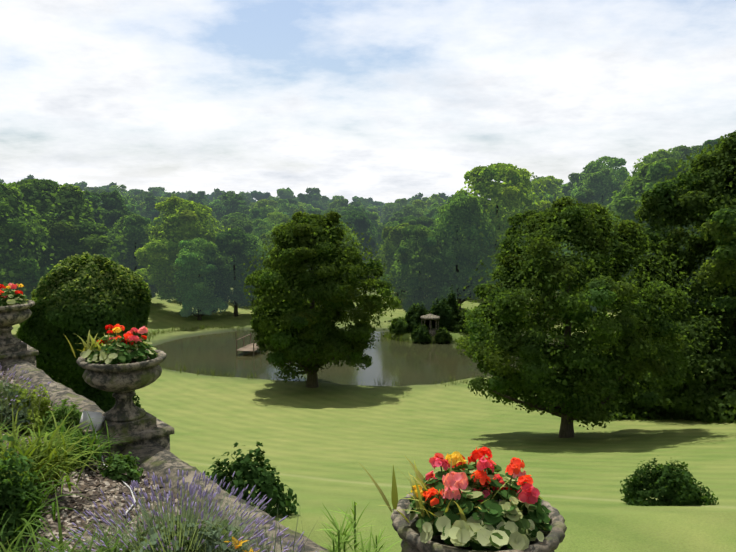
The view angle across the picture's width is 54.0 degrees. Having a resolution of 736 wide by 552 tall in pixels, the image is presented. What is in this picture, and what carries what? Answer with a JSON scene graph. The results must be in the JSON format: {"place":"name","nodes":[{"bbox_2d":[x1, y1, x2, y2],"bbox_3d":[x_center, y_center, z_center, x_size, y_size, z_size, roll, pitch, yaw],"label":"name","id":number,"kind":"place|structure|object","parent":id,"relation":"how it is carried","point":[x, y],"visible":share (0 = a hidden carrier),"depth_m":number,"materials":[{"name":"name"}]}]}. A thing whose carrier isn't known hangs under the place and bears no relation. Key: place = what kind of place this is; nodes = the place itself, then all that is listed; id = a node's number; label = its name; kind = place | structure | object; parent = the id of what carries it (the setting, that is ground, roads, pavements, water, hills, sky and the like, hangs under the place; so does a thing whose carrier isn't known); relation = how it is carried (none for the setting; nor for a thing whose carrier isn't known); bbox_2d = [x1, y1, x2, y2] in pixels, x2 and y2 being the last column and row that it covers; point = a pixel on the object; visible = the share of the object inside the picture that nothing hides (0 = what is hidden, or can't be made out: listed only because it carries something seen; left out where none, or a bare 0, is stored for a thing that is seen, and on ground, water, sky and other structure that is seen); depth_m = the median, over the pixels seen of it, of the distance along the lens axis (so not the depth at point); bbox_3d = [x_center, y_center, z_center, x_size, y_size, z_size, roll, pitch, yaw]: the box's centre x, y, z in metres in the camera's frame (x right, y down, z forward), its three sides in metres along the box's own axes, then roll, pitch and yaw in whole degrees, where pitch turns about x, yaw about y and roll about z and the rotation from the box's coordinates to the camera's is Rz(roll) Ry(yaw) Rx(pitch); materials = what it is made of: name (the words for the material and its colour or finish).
{"place":"outdoors","nodes":[
{"label":"outdoors","id":0,"kind":"place"},
{"bbox_2d":[0,244,735,551],"bbox_3d":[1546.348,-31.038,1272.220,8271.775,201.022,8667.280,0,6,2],"label":"ground","id":1,"kind":"structure","parent":0,"point":[322,442],"depth_m":22.82,"materials":[{"name":"green plant"}]},
{"bbox_2d":[0,345,38,366],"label":"pedestal","id":2,"kind":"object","parent":1,"relation":"on","point":[30,354],"depth_m":9.21,"materials":[{"name":"stone"}]},
{"bbox_2d":[0,283,34,353],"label":"urn","id":3,"kind":"object","parent":2,"relation":"on","point":[10,316],"depth_m":9.20,"materials":[{"name":"grey stone"}]},
{"bbox_2d":[0,364,61,429],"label":"lavender","id":4,"kind":"object","parent":1,"relation":"on","point":[6,391],"visible":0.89,"depth_m":5.83,"materials":[{"name":"green plant"}]},
{"bbox_2d":[0,182,65,299],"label":"forest tree","id":5,"kind":"object","parent":1,"relation":"on","point":[13,223],"visible":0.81,"depth_m":52.63,"materials":[{"name":"green plant"}]},
{"bbox_2d":[0,178,127,295],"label":"forest tree","id":6,"kind":"object","parent":1,"relation":"on","point":[73,231],"visible":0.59,"depth_m":57.33,"materials":[{"name":"green plant"}]},
{"bbox_2d":[64,181,87,190],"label":"forest tree","id":7,"kind":"object","parent":1,"relation":"on","point":[82,184],"visible":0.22,"depth_m":287.98,"materials":[{"name":"green plant"}]},
{"bbox_2d":[16,251,151,411],"bbox_3d":[-7.382,2.132,19.081,3.300,5.589,3.432,0,6,2],"label":"laurel shrub","id":8,"kind":"object","parent":1,"relation":"on","point":[83,295],"visible":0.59,"depth_m":17.87,"materials":[{"name":"green plant"}]},
{"bbox_2d":[81,190,112,257],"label":"forest tree","id":9,"kind":"object","parent":1,"relation":"on","point":[94,198],"visible":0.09,"depth_m":79.05,"materials":[{"name":"green plant"}]},
{"bbox_2d":[91,188,105,202],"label":"forest tree","id":10,"kind":"object","parent":1,"relation":"on","point":[98,191],"visible":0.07,"depth_m":168.50,"materials":[{"name":"green plant"}]},
{"bbox_2d":[0,370,203,551],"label":"bark chips","id":11,"kind":"object","parent":1,"relation":"on","point":[81,507],"visible":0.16,"depth_m":4.50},
{"bbox_2d":[78,410,135,515],"bbox_3d":[-1.873,1.376,5.279,0.216,0.340,1.933,-3,7,-29],"label":"garden floodlight","id":12,"kind":"object","parent":1,"relation":"on","point":[96,417],"visible":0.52,"depth_m":5.98,"materials":[{"name":"grey metal"}]},
{"bbox_2d":[99,190,134,265],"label":"forest tree","id":13,"kind":"object","parent":1,"relation":"on","point":[114,205],"visible":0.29,"depth_m":82.41,"materials":[{"name":"green plant"}]},
{"bbox_2d":[109,184,129,197],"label":"forest tree","id":14,"kind":"object","parent":1,"relation":"on","point":[121,188],"visible":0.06,"depth_m":217.20,"materials":[{"name":"green plant"}]},
{"bbox_2d":[76,418,174,453],"bbox_3d":[-2.087,2.112,6.287,0.620,1.650,0.620,-5,8,-39],"label":"pedestal","id":15,"kind":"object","parent":1,"relation":"on","point":[161,433],"depth_m":6.02,"materials":[{"name":"stone"}]},
{"bbox_2d":[65,324,166,436],"bbox_3d":[-2.106,0.861,6.155,0.767,0.867,0.730,0,6,2],"label":"urn","id":16,"kind":"object","parent":15,"relation":"on","point":[125,414],"depth_m":5.99,"materials":[{"name":"grey stone"}]},
{"bbox_2d":[99,214,159,297],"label":"forest tree","id":17,"kind":"object","parent":1,"relation":"on","point":[133,230],"visible":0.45,"depth_m":76.84,"materials":[{"name":"green plant"}]},
{"bbox_2d":[124,197,139,214],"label":"forest tree","id":18,"kind":"object","parent":1,"relation":"on","point":[132,207],"visible":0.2,"depth_m":134.38,"materials":[{"name":"green plant"}]},
{"bbox_2d":[126,195,140,215],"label":"forest tree","id":19,"kind":"object","parent":1,"relation":"on","point":[132,201],"visible":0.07,"depth_m":148.03,"materials":[{"name":"green plant"}]},
{"bbox_2d":[127,189,145,197],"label":"forest tree","id":20,"kind":"object","parent":1,"relation":"on","point":[133,192],"visible":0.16,"depth_m":230.13,"materials":[{"name":"green plant"}]},
{"bbox_2d":[131,191,155,219],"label":"forest tree","id":21,"kind":"object","parent":1,"relation":"on","point":[140,197],"visible":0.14,"depth_m":179.27,"materials":[{"name":"green plant"}]},
{"bbox_2d":[142,196,159,219],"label":"forest tree","id":22,"kind":"object","parent":1,"relation":"on","point":[151,211],"visible":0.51,"depth_m":148.16,"materials":[{"name":"green plant"}]},
{"bbox_2d":[139,196,166,221],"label":"forest tree","id":23,"kind":"object","parent":1,"relation":"on","point":[161,199],"visible":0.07,"depth_m":164.49,"materials":[{"name":"green plant"}]},
{"bbox_2d":[143,217,163,226],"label":"forest tree","id":24,"kind":"object","parent":1,"relation":"on","point":[154,223],"visible":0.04,"depth_m":98.40,"materials":[{"name":"green plant"}]},
{"bbox_2d":[148,187,159,196],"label":"forest tree","id":25,"kind":"object","parent":1,"relation":"on","point":[155,190],"visible":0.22,"depth_m":259.16,"materials":[{"name":"green plant"}]},
{"bbox_2d":[0,359,328,551],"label":"stone wall","id":26,"kind":"structure","parent":1,"relation":"on","point":[158,459],"depth_m":5.43,"materials":[{"name":"stone"}]},
{"bbox_2d":[22,469,322,551],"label":"lavender","id":27,"kind":"object","parent":1,"relation":"on","point":[183,526],"visible":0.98,"depth_m":3.29,"materials":[{"name":"purple plant"}]},
{"bbox_2d":[134,197,234,308],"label":"forest tree","id":28,"kind":"object","parent":1,"relation":"on","point":[158,253],"visible":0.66,"depth_m":71.59,"materials":[{"name":"green plant"}]},
{"bbox_2d":[187,193,203,203],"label":"forest tree","id":29,"kind":"object","parent":1,"relation":"on","point":[193,197],"visible":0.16,"depth_m":179.18,"materials":[{"name":"green plant"}]},
{"bbox_2d":[0,380,400,551],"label":"ornamental grass","id":30,"kind":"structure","parent":1,"relation":"on","point":[26,470],"depth_m":4.13,"materials":[{"name":"green plant"}]},
{"bbox_2d":[196,191,208,204],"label":"forest tree","id":31,"kind":"object","parent":1,"relation":"on","point":[201,194],"visible":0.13,"depth_m":205.90,"materials":[{"name":"green plant"}]},
{"bbox_2d":[172,238,233,319],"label":"forest tree","id":32,"kind":"object","parent":1,"relation":"on","point":[198,294],"visible":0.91,"depth_m":69.44,"materials":[{"name":"green plant"}]},
{"bbox_2d":[206,203,220,218],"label":"forest tree","id":33,"kind":"object","parent":1,"relation":"on","point":[214,205],"visible":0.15,"depth_m":152.79,"materials":[{"name":"green plant"}]},
{"bbox_2d":[212,188,223,199],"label":"forest tree","id":34,"kind":"object","parent":1,"relation":"on","point":[217,191],"visible":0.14,"depth_m":268.75,"materials":[{"name":"green plant"}]},
{"bbox_2d":[212,192,250,220],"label":"forest tree","id":35,"kind":"object","parent":1,"relation":"on","point":[237,197],"visible":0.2,"depth_m":150.09,"materials":[{"name":"green plant"}]},
{"bbox_2d":[216,199,246,227],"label":"forest tree","id":36,"kind":"object","parent":1,"relation":"on","point":[224,211],"visible":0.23,"depth_m":145.95,"materials":[{"name":"green plant"}]},
{"bbox_2d":[213,212,253,232],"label":"forest tree","id":37,"kind":"object","parent":1,"relation":"on","point":[226,221],"visible":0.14,"depth_m":113.56,"materials":[{"name":"green plant"}]},
{"bbox_2d":[201,227,269,316],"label":"forest tree","id":38,"kind":"object","parent":1,"relation":"on","point":[237,242],"visible":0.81,"depth_m":71.10,"materials":[{"name":"green plant"}]},
{"bbox_2d":[225,218,254,234],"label":"forest tree","id":39,"kind":"object","parent":1,"relation":"on","point":[246,226],"visible":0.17,"depth_m":102.53,"materials":[{"name":"green plant"}]},
{"bbox_2d":[224,536,258,551],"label":"daylily flowers","id":40,"kind":"object","parent":1,"relation":"on","point":[234,541],"visible":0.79,"depth_m":3.29,"materials":[{"name":"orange plant"}]},
{"bbox_2d":[236,333,260,355],"bbox_3d":[-8.094,6.056,56.351,4.068,2.320,3.925,2,6,16],"label":"dock","id":41,"kind":"object","parent":1,"relation":"on","point":[250,347],"visible":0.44,"depth_m":56.68,"materials":[{"name":"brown wood"}]},
{"bbox_2d":[204,441,299,517],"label":"shrubs below wall","id":42,"kind":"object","parent":1,"relation":"on","point":[264,482],"visible":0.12,"depth_m":6.05,"materials":[{"name":"green plant"}]},
{"bbox_2d":[234,233,270,300],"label":"forest tree","id":43,"kind":"object","parent":1,"relation":"on","point":[258,241],"visible":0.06,"depth_m":81.55,"materials":[{"name":"green plant"}]},
{"bbox_2d":[247,207,271,225],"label":"forest tree","id":44,"kind":"object","parent":1,"relation":"on","point":[258,213],"visible":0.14,"depth_m":129.65,"materials":[{"name":"green plant"}]},
{"bbox_2d":[250,190,270,201],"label":"forest tree","id":45,"kind":"object","parent":1,"relation":"on","point":[258,196],"visible":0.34,"depth_m":276.45,"materials":[{"name":"green plant"}]},
{"bbox_2d":[255,229,267,252],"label":"forest tree","id":46,"kind":"object","parent":1,"relation":"on","point":[259,233],"visible":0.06,"depth_m":104.51,"materials":[{"name":"green plant"}]},
{"bbox_2d":[251,219,274,233],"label":"forest tree","id":47,"kind":"object","parent":1,"relation":"on","point":[259,224],"visible":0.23,"depth_m":109.86,"materials":[{"name":"green plant"}]},
{"bbox_2d":[249,199,276,211],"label":"forest tree","id":48,"kind":"object","parent":1,"relation":"on","point":[261,203],"visible":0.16,"depth_m":158.23,"materials":[{"name":"green plant"}]},
{"bbox_2d":[222,521,316,551],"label":"lavender","id":49,"kind":"object","parent":1,"relation":"on","point":[299,547],"visible":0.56,"depth_m":3.55,"materials":[{"name":"purple plant"}]},
{"bbox_2d":[260,223,285,294],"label":"forest tree","id":50,"kind":"object","parent":1,"relation":"on","point":[263,236],"visible":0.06,"depth_m":87.82,"materials":[{"name":"green plant"}]},
{"bbox_2d":[267,200,278,211],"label":"forest tree","id":51,"kind":"object","parent":1,"relation":"on","point":[273,203],"visible":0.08,"depth_m":173.72,"materials":[{"name":"green plant"}]},
{"bbox_2d":[263,212,288,230],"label":"forest tree","id":52,"kind":"object","parent":1,"relation":"on","point":[273,217],"visible":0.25,"depth_m":123.16,"materials":[{"name":"green plant"}]},
{"bbox_2d":[261,216,292,251],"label":"forest tree","id":53,"kind":"object","parent":1,"relation":"on","point":[284,219],"visible":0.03,"depth_m":99.41,"materials":[{"name":"green plant"}]},
{"bbox_2d":[276,187,295,198],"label":"forest tree","id":54,"kind":"object","parent":1,"relation":"on","point":[283,193],"visible":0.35,"depth_m":260.96,"materials":[{"name":"green plant"}]},
{"bbox_2d":[277,199,297,216],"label":"forest tree","id":55,"kind":"object","parent":1,"relation":"on","point":[286,207],"visible":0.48,"depth_m":166.40,"materials":[{"name":"green plant"}]},
{"bbox_2d":[299,204,319,210],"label":"forest tree","id":56,"kind":"object","parent":1,"relation":"on","point":[308,206],"visible":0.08,"depth_m":205.90,"materials":[{"name":"green plant"}]},
{"bbox_2d":[296,193,324,209],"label":"forest tree","id":57,"kind":"object","parent":1,"relation":"on","point":[305,198],"visible":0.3,"depth_m":222.56,"materials":[{"name":"green plant"}]},
{"bbox_2d":[306,208,322,214],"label":"forest tree","id":58,"kind":"object","parent":1,"relation":"on","point":[313,211],"visible":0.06,"depth_m":138.79,"materials":[{"name":"green plant"}]},
{"bbox_2d":[305,187,328,207],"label":"forest tree","id":59,"kind":"object","parent":1,"relation":"on","point":[314,192],"visible":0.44,"depth_m":248.69,"materials":[{"name":"green plant"}]},
{"bbox_2d":[239,210,401,387],"bbox_3d":[-2.833,1.630,45.041,9.955,11.406,11.304,0,6,2],"label":"tree","id":60,"kind":"object","parent":1,"relation":"on","point":[287,327],"visible":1,"depth_m":42.62,"materials":[{"name":"green plant"}]},
{"bbox_2d":[312,196,330,210],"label":"forest tree","id":61,"kind":"object","parent":1,"relation":"on","point":[322,200],"visible":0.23,"depth_m":246.32,"materials":[{"name":"green plant"}]},
{"bbox_2d":[320,208,339,219],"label":"forest tree","id":62,"kind":"object","parent":1,"relation":"on","point":[327,211],"visible":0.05,"depth_m":127.44,"materials":[{"name":"green plant"}]},
{"bbox_2d":[306,221,364,295],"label":"forest tree","id":63,"kind":"object","parent":1,"relation":"on","point":[352,236],"visible":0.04,"depth_m":76.00,"materials":[{"name":"green plant"}]},
{"bbox_2d":[328,200,342,213],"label":"forest tree","id":64,"kind":"object","parent":1,"relation":"on","point":[332,204],"visible":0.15,"depth_m":187.15,"materials":[{"name":"green plant"}]},
{"bbox_2d":[335,198,354,211],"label":"forest tree","id":65,"kind":"object","parent":1,"relation":"on","point":[343,202],"visible":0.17,"depth_m":175.67,"materials":[{"name":"green plant"}]},
{"bbox_2d":[147,325,559,386],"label":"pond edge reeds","id":66,"kind":"object","parent":1,"relation":"on","point":[214,372],"visible":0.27,"depth_m":49.14,"materials":[{"name":"green plant"}]},
{"bbox_2d":[340,210,376,256],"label":"forest tree","id":67,"kind":"object","parent":1,"relation":"on","point":[353,211],"visible":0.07,"depth_m":121.07,"materials":[{"name":"green plant"}]},
{"bbox_2d":[340,206,379,227],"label":"forest tree","id":68,"kind":"object","parent":1,"relation":"on","point":[372,216],"visible":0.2,"depth_m":145.87,"materials":[{"name":"green plant"}]},
{"bbox_2d":[339,213,382,261],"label":"forest tree","id":69,"kind":"object","parent":1,"relation":"on","point":[358,222],"visible":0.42,"depth_m":105.22,"materials":[{"name":"green plant"}]},
{"bbox_2d":[352,196,373,202],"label":"forest tree","id":70,"kind":"object","parent":1,"relation":"on","point":[354,198],"visible":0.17,"depth_m":302.76,"materials":[{"name":"green plant"}]},
{"bbox_2d":[369,200,383,218],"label":"forest tree","id":71,"kind":"object","parent":1,"relation":"on","point":[377,203],"visible":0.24,"depth_m":287.33,"materials":[{"name":"green plant"}]},
{"bbox_2d":[372,205,383,222],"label":"forest tree","id":72,"kind":"object","parent":1,"relation":"on","point":[379,209],"visible":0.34,"depth_m":280.41,"materials":[{"name":"green plant"}]},
{"bbox_2d":[373,224,386,256],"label":"forest tree","id":73,"kind":"object","parent":1,"relation":"on","point":[379,231],"visible":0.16,"depth_m":128.72,"materials":[{"name":"green plant"}]},
{"bbox_2d":[380,202,396,220],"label":"forest tree","id":74,"kind":"object","parent":1,"relation":"on","point":[387,208],"visible":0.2,"depth_m":218.60,"materials":[{"name":"green plant"}]},
{"bbox_2d":[374,215,416,253],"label":"forest tree","id":75,"kind":"object","parent":1,"relation":"on","point":[407,219],"visible":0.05,"depth_m":104.68,"materials":[{"name":"green plant"}]},
{"bbox_2d":[374,223,422,299],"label":"forest tree","id":76,"kind":"object","parent":1,"relation":"on","point":[390,235],"visible":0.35,"depth_m":81.06,"materials":[{"name":"green plant"}]},
{"bbox_2d":[390,198,407,215],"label":"forest tree","id":77,"kind":"object","parent":1,"relation":"on","point":[400,204],"visible":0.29,"depth_m":213.64,"materials":[{"name":"green plant"}]},
{"bbox_2d":[388,205,423,222],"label":"forest tree","id":78,"kind":"object","parent":1,"relation":"on","point":[407,209],"visible":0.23,"depth_m":143.77,"materials":[{"name":"green plant"}]},
{"bbox_2d":[407,192,422,204],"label":"forest tree","id":79,"kind":"object","parent":1,"relation":"on","point":[419,195],"visible":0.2,"depth_m":277.76,"materials":[{"name":"green plant"}]},
{"bbox_2d":[405,199,427,213],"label":"forest tree","id":80,"kind":"object","parent":1,"relation":"on","point":[417,203],"visible":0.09,"depth_m":161.28,"materials":[{"name":"green plant"}]},
{"bbox_2d":[382,224,460,311],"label":"forest tree","id":81,"kind":"object","parent":1,"relation":"on","point":[414,256],"visible":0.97,"depth_m":68.61,"materials":[{"name":"green plant"}]},
{"bbox_2d":[408,216,437,277],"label":"forest tree","id":82,"kind":"object","parent":1,"relation":"on","point":[427,222],"visible":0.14,"depth_m":96.41,"materials":[{"name":"green plant"}]},
{"bbox_2d":[381,285,475,343],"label":"island shrubs","id":83,"kind":"object","parent":1,"relation":"on","point":[448,312],"visible":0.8,"depth_m":62.49,"materials":[{"name":"green plant"}]},
{"bbox_2d":[420,314,439,335],"bbox_3d":[5.340,4.135,62.095,1.700,1.800,1.700,0,6,2],"label":"gazebo","id":84,"kind":"object","parent":1,"relation":"on","point":[430,317],"visible":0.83,"depth_m":61.55,"materials":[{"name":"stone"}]},
{"bbox_2d":[420,194,442,208],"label":"forest tree","id":85,"kind":"object","parent":1,"relation":"on","point":[433,199],"visible":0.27,"depth_m":189.31,"materials":[{"name":"green plant"}]},
{"bbox_2d":[423,202,441,223],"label":"forest tree","id":86,"kind":"object","parent":1,"relation":"on","point":[430,213],"visible":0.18,"depth_m":131.83,"materials":[{"name":"green plant"}]},
{"bbox_2d":[425,190,500,313],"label":"forest tree","id":87,"kind":"object","parent":1,"relation":"on","point":[464,206],"visible":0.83,"depth_m":69.23,"materials":[{"name":"green plant"}]},
{"bbox_2d":[448,163,557,279],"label":"forest tree","id":88,"kind":"object","parent":1,"relation":"on","point":[512,191],"visible":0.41,"depth_m":72.36,"materials":[{"name":"green plant"}]},
{"bbox_2d":[520,176,564,208],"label":"forest tree","id":89,"kind":"object","parent":1,"relation":"on","point":[553,184],"visible":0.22,"depth_m":124.23,"materials":[{"name":"green plant"}]},
{"bbox_2d":[533,191,552,252],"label":"forest tree","id":90,"kind":"object","parent":1,"relation":"on","point":[545,194],"visible":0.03,"depth_m":108.21,"materials":[{"name":"green plant"}]},
{"bbox_2d":[559,173,584,199],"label":"forest tree","id":91,"kind":"object","parent":1,"relation":"on","point":[568,188],"visible":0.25,"depth_m":134.05,"materials":[{"name":"green plant"}]},
{"bbox_2d":[550,242,599,311],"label":"forest tree","id":92,"kind":"object","parent":1,"relation":"on","point":[565,250],"visible":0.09,"depth_m":69.27,"materials":[{"name":"green plant"}]},
{"bbox_2d":[572,188,597,205],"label":"forest tree","id":93,"kind":"object","parent":1,"relation":"on","point":[583,195],"visible":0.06,"depth_m":95.42,"materials":[{"name":"green plant"}]},
{"bbox_2d":[455,196,728,437],"bbox_3d":[7.036,1.640,26.478,9.006,9.095,9.155,-3,7,-25],"label":"tree","id":94,"kind":"object","parent":1,"relation":"on","point":[570,391],"visible":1,"depth_m":24.24,"materials":[{"name":"green plant"}]},
{"bbox_2d":[574,168,622,207],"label":"forest tree","id":95,"kind":"object","parent":1,"relation":"on","point":[602,184],"visible":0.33,"depth_m":110.01,"materials":[{"name":"green plant"}]},
{"bbox_2d":[567,156,630,202],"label":"forest tree","id":96,"kind":"object","parent":1,"relation":"on","point":[611,162],"visible":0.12,"depth_m":118.94,"materials":[{"name":"green plant"}]},
{"bbox_2d":[615,149,682,217],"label":"forest tree","id":97,"kind":"object","parent":1,"relation":"on","point":[659,155],"visible":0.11,"depth_m":104.04,"materials":[{"name":"green plant"}]},
{"bbox_2d":[584,130,735,423],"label":"tree","id":98,"kind":"object","parent":1,"relation":"on","point":[708,196],"visible":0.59,"depth_m":29.81,"materials":[{"name":"green plant"}]},
{"bbox_2d":[584,158,735,309],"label":"forest tree","id":99,"kind":"object","parent":1,"relation":"on","point":[627,197],"visible":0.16,"depth_m":58.15,"materials":[{"name":"green plant"}]},
{"bbox_2d":[619,458,718,505],"bbox_3d":[3.147,2.180,7.590,0.997,0.588,0.784,0,6,2],"label":"shrub","id":100,"kind":"object","parent":1,"relation":"on","point":[668,484],"visible":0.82,"depth_m":7.43,"materials":[{"name":"green plant"}]},
{"bbox_2d":[668,145,702,160],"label":"forest tree","id":101,"kind":"object","parent":1,"relation":"on","point":[683,151],"visible":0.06,"depth_m":105.89,"materials":[{"name":"green plant"}]},
{"bbox_2d":[691,138,721,162],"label":"forest tree","id":102,"kind":"object","parent":1,"relation":"on","point":[709,142],"visible":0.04,"depth_m":90.74,"materials":[{"name":"green plant"}]},
{"bbox_2d":[0,0,735,203],"label":"sky","id":103,"kind":"structure","parent":0,"point":[385,101],"materials":[{"name":"white"}]},
{"bbox_2d":[154,329,611,385],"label":"pond water","id":104,"kind":"structure","parent":0,"point":[406,363],"depth_m":53.45,"materials":[{"name":"liquid"}]},
{"bbox_2d":[360,447,566,551],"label":"urn","id":105,"kind":"object","parent":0,"point":[454,504],"depth_m":2.88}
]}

